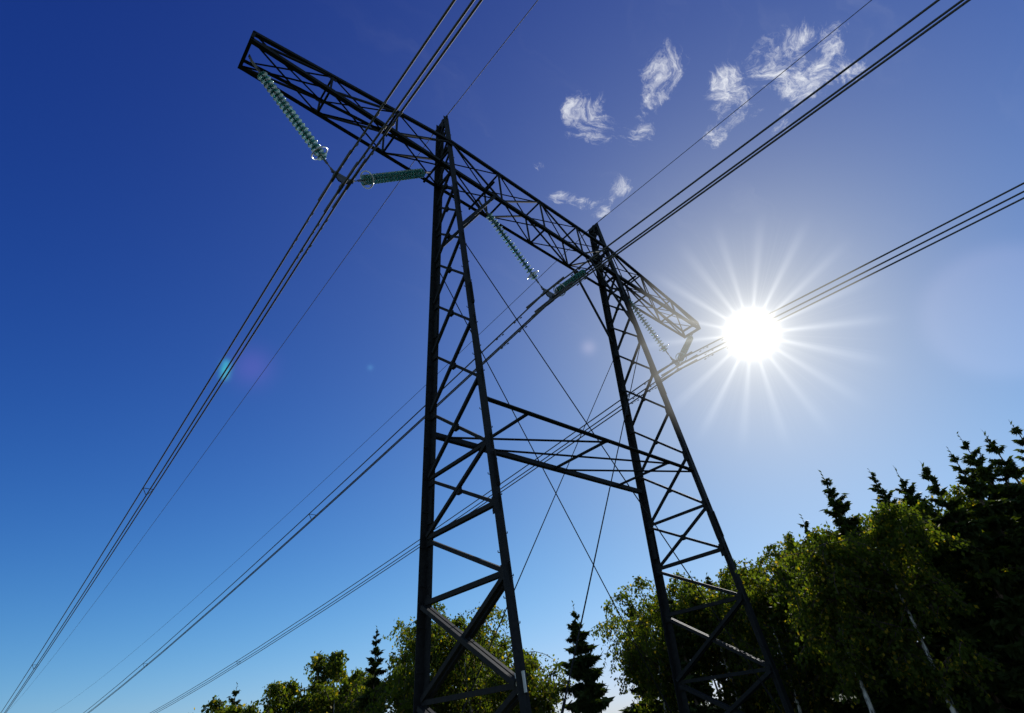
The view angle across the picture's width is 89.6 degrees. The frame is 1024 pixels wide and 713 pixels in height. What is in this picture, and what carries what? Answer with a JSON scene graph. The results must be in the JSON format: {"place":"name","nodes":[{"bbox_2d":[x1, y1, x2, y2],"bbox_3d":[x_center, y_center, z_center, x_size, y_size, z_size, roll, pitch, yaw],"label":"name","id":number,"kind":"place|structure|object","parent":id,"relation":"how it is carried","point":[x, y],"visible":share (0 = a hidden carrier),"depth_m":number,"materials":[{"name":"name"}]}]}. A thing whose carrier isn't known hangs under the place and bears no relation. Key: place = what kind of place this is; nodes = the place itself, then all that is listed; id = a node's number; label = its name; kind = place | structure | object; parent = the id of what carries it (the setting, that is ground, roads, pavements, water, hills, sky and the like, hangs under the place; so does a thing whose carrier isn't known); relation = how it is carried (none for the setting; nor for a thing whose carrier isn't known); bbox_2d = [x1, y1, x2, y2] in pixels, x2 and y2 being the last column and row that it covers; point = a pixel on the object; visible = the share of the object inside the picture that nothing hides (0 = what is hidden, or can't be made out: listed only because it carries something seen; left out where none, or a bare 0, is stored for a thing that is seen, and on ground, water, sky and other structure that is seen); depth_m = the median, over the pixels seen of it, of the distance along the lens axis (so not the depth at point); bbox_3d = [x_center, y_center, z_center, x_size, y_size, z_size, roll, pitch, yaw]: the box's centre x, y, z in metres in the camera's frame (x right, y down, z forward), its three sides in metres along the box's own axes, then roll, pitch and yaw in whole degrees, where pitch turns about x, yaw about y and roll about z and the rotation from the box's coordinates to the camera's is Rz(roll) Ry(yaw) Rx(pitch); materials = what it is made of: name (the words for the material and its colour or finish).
{"place":"outdoors","nodes":[
{"label":"outdoors","id":0,"kind":"place"},
{"bbox_2d":[0,0,1023,712],"label":"sky","id":1,"kind":"structure","parent":0,"point":[153,188],"materials":[{"name":"blue"}]},
{"bbox_3d":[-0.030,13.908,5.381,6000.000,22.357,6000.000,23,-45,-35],"label":"ground","id":2,"kind":"structure","parent":0,"visible":0},
{"bbox_2d":[194,695,272,712],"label":"birch","id":3,"kind":"object","parent":2,"relation":"on","point":[214,705],"visible":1,"depth_m":18.42,"materials":[{"name":"green plant"}]},
{"bbox_2d":[227,682,240,705],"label":"spruce","id":4,"kind":"object","parent":2,"relation":"on","point":[234,693],"visible":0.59,"depth_m":19.79,"materials":[{"name":"green plant"}]},
{"bbox_2d":[263,690,272,712],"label":"spruce","id":5,"kind":"object","parent":2,"relation":"on","point":[268,706],"visible":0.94,"depth_m":19.69,"materials":[{"name":"green plant"}]},
{"bbox_2d":[256,677,310,712],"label":"birch","id":6,"kind":"object","parent":2,"relation":"on","point":[283,695],"visible":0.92,"depth_m":20.98,"materials":[{"name":"green plant"}]},
{"bbox_2d":[306,650,325,704],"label":"spruce","id":7,"kind":"object","parent":2,"relation":"on","point":[318,669],"visible":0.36,"depth_m":23.61,"materials":[{"name":"green plant"}]},
{"bbox_2d":[304,649,367,712],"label":"birch","id":8,"kind":"object","parent":2,"relation":"on","point":[333,667],"visible":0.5,"depth_m":24.05,"materials":[{"name":"green plant"}]},
{"bbox_2d":[294,671,385,712],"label":"birch","id":9,"kind":"object","parent":2,"relation":"on","point":[318,695],"visible":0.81,"depth_m":20.92,"materials":[{"name":"green plant"}]},
{"bbox_2d":[318,670,373,712],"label":"birch","id":10,"kind":"object","parent":2,"relation":"on","point":[352,684],"visible":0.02,"depth_m":24.76,"materials":[{"name":"green plant"}]},
{"bbox_2d":[353,626,388,711],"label":"spruce","id":11,"kind":"object","parent":2,"relation":"on","point":[372,683],"visible":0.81,"depth_m":20.77,"materials":[{"name":"green plant"}]},
{"bbox_2d":[360,650,439,712],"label":"birch","id":12,"kind":"object","parent":2,"relation":"on","point":[399,682],"visible":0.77,"depth_m":17.97,"materials":[{"name":"green plant"}]},
{"bbox_2d":[381,616,448,712],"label":"birch","id":13,"kind":"object","parent":2,"relation":"on","point":[408,636],"visible":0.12,"depth_m":22.86,"materials":[{"name":"green plant"}]},
{"bbox_2d":[394,618,497,712],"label":"birch","id":14,"kind":"object","parent":2,"relation":"on","point":[411,644],"visible":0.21,"depth_m":20.62,"materials":[{"name":"green plant"}]},
{"bbox_2d":[452,664,490,712],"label":"tree","id":15,"kind":"object","parent":2,"relation":"on","point":[463,689],"visible":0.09,"depth_m":21.50,"materials":[{"name":"green plant"}]},
{"bbox_2d":[410,602,561,712],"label":"birch","id":16,"kind":"object","parent":2,"relation":"on","point":[478,702],"visible":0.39,"depth_m":20.28,"materials":[{"name":"green plant"}]},
{"bbox_2d":[476,629,510,681],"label":"birch","id":17,"kind":"object","parent":2,"relation":"on","point":[497,635],"visible":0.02,"depth_m":26.36,"materials":[{"name":"green plant"}]},
{"bbox_2d":[459,636,539,711],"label":"birch","id":18,"kind":"object","parent":2,"relation":"on","point":[504,646],"visible":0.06,"depth_m":23.91,"materials":[{"name":"green plant"}]},
{"bbox_2d":[1,0,1023,712],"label":"transmission tower","id":19,"kind":"structure","parent":2,"relation":"on","point":[427,688],"depth_m":17.34,"materials":[{"name":"metal"}]},
{"bbox_2d":[470,651,573,712],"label":"birch","id":20,"kind":"object","parent":2,"relation":"on","point":[546,692],"visible":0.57,"depth_m":18.36,"materials":[{"name":"green plant"}]},
{"bbox_2d":[556,600,614,712],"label":"spruce","id":21,"kind":"object","parent":2,"relation":"on","point":[589,693],"visible":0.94,"depth_m":18.35,"materials":[{"name":"green plant"}]},
{"bbox_2d":[618,591,671,712],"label":"spruce","id":22,"kind":"object","parent":2,"relation":"on","point":[659,707],"visible":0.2,"depth_m":24.05,"materials":[{"name":"green plant"}]},
{"bbox_2d":[591,569,716,712],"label":"birch","id":23,"kind":"object","parent":2,"relation":"on","point":[649,642],"visible":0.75,"depth_m":21.80,"materials":[{"name":"green plant"}]},
{"bbox_2d":[633,577,746,705],"bbox_3d":[8.650,13.884,23.715,5.345,6.699,6.630,23,-45,-35],"label":"birch","id":24,"kind":"object","parent":2,"relation":"on","point":[656,620],"visible":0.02,"depth_m":24.26,"materials":[{"name":"green plant"}]},
{"bbox_2d":[666,588,725,712],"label":"spruce","id":25,"kind":"object","parent":2,"relation":"on","point":[686,653],"visible":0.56,"depth_m":19.54,"materials":[{"name":"green plant"}]},
{"bbox_2d":[660,620,758,712],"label":"birch","id":26,"kind":"object","parent":2,"relation":"on","point":[706,661],"visible":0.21,"depth_m":20.36,"materials":[{"name":"green plant"}]},
{"bbox_2d":[657,566,781,712],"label":"birch","id":27,"kind":"object","parent":2,"relation":"on","point":[709,622],"visible":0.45,"depth_m":20.39,"materials":[{"name":"green plant"}]},
{"bbox_2d":[702,558,771,680],"bbox_3d":[10.950,12.946,23.105,4.701,7.048,5.311,23,-45,-35],"label":"birch","id":28,"kind":"object","parent":2,"relation":"on","point":[741,574],"visible":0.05,"depth_m":23.92,"materials":[{"name":"green plant"}]},
{"bbox_2d":[705,573,771,712],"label":"spruce","id":29,"kind":"object","parent":2,"relation":"on","point":[708,578],"visible":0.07,"depth_m":21.61,"materials":[{"name":"green plant"}]},
{"bbox_2d":[709,593,847,712],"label":"birch","id":30,"kind":"object","parent":2,"relation":"on","point":[782,664],"visible":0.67,"depth_m":17.94,"materials":[{"name":"green plant"}]},
{"bbox_2d":[715,548,869,712],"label":"birch","id":31,"kind":"object","parent":2,"relation":"on","point":[765,588],"visible":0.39,"depth_m":19.54,"materials":[{"name":"green plant"}]},
{"bbox_2d":[744,531,852,703],"bbox_3d":[12.286,11.180,21.241,6.817,7.483,5.640,11,-39,-24],"label":"birch","id":32,"kind":"object","parent":2,"relation":"on","point":[788,543],"visible":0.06,"depth_m":22.61,"materials":[{"name":"green plant"}]},
{"bbox_2d":[761,569,852,712],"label":"spruce","id":33,"kind":"object","parent":2,"relation":"on","point":[836,703],"visible":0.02,"depth_m":18.40,"materials":[{"name":"green plant"}]},
{"bbox_2d":[735,524,907,712],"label":"birch","id":34,"kind":"object","parent":2,"relation":"on","point":[823,588],"visible":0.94,"depth_m":14.07,"materials":[{"name":"green plant"}]},
{"bbox_2d":[752,547,900,700],"bbox_3d":[14.339,11.850,22.382,6.003,7.310,5.306,-17,-36,14],"label":"birch","id":35,"kind":"object","parent":2,"relation":"on","point":[771,560],"visible":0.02,"depth_m":24.18,"materials":[{"name":"green plant"}]},
{"bbox_2d":[824,665,853,712],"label":"tree","id":36,"kind":"object","parent":2,"relation":"on","point":[837,701],"depth_m":19.75,"materials":[{"name":"green plant"}]},
{"bbox_2d":[799,514,885,712],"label":"spruce","id":37,"kind":"object","parent":2,"relation":"on","point":[857,708],"visible":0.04,"depth_m":17.17,"materials":[{"name":"green plant"}]},
{"bbox_2d":[851,501,956,678],"bbox_3d":[16.441,9.289,19.652,4.502,7.870,5.922,23,-45,-35],"label":"birch","id":38,"kind":"object","parent":2,"relation":"on","point":[865,523],"visible":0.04,"depth_m":21.98,"materials":[{"name":"green plant"}]},
{"bbox_2d":[819,470,1002,712],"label":"spruce","id":39,"kind":"object","parent":2,"relation":"on","point":[845,525],"visible":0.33,"depth_m":14.89,"materials":[{"name":"green plant"}]},
{"bbox_2d":[827,497,1004,712],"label":"birch","id":40,"kind":"object","parent":2,"relation":"on","point":[909,658],"visible":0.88,"depth_m":13.54,"materials":[{"name":"green plant"}]},
{"bbox_2d":[894,467,992,659],"bbox_3d":[15.107,7.675,17.498,4.412,8.416,4.094,23,-45,-35],"label":"spruce","id":41,"kind":"object","parent":2,"relation":"on","point":[909,497],"visible":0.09,"depth_m":18.95,"materials":[{"name":"green plant"}]},
{"bbox_2d":[867,468,1023,709],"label":"spruce","id":42,"kind":"object","parent":2,"relation":"on","point":[885,497],"visible":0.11,"depth_m":18.56,"materials":[{"name":"green plant"}]},
{"bbox_2d":[890,502,1023,712],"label":"spruce","id":43,"kind":"object","parent":2,"relation":"on","point":[956,622],"visible":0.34,"depth_m":13.56,"materials":[{"name":"green plant"}]},
{"bbox_2d":[891,483,1023,663],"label":"birch","id":44,"kind":"object","parent":2,"relation":"on","point":[931,511],"visible":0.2,"depth_m":16.15,"materials":[{"name":"green plant"}]},
{"bbox_2d":[918,462,1023,708],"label":"spruce","id":45,"kind":"object","parent":2,"relation":"on","point":[1006,610],"visible":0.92,"depth_m":13.83,"materials":[{"name":"green plant"}]},
{"bbox_2d":[928,479,1023,579],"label":"birch","id":46,"kind":"object","parent":2,"relation":"on","point":[1022,481],"depth_m":18.97,"materials":[{"name":"green plant"}]},
{"bbox_2d":[956,476,1008,571],"bbox_3d":[15.890,7.077,15.868,3.411,7.250,3.683,23,-45,-35],"label":"spruce","id":47,"kind":"object","parent":2,"relation":"on","point":[989,548],"visible":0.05,"depth_m":16.65,"materials":[{"name":"green plant"}]},
{"bbox_2d":[947,447,1023,594],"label":"spruce","id":48,"kind":"object","parent":2,"relation":"on","point":[1012,539],"visible":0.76,"depth_m":15.01,"materials":[{"name":"green plant"}]},
{"bbox_2d":[957,432,1018,531],"bbox_3d":[16.846,6.262,16.283,5.175,8.791,4.256,-7,-35,0],"label":"spruce","id":49,"kind":"object","parent":2,"relation":"on","point":[985,474],"visible":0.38,"depth_m":17.69,"materials":[{"name":"green plant"}]},
{"bbox_2d":[983,432,1023,530],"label":"spruce","id":50,"kind":"object","parent":2,"relation":"on","point":[1008,468],"visible":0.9,"depth_m":15.82,"materials":[{"name":"green plant"}]},
{"bbox_2d":[992,463,1019,516],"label":"spruce","id":51,"kind":"object","parent":2,"relation":"on","point":[1006,480],"visible":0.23,"depth_m":16.30,"materials":[{"name":"green plant"}]},
{"bbox_2d":[1008,419,1023,460],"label":"spruce","id":52,"kind":"object","parent":2,"relation":"on","point":[1016,431],"visible":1,"depth_m":18.24,"materials":[{"name":"green plant"}]}
]}

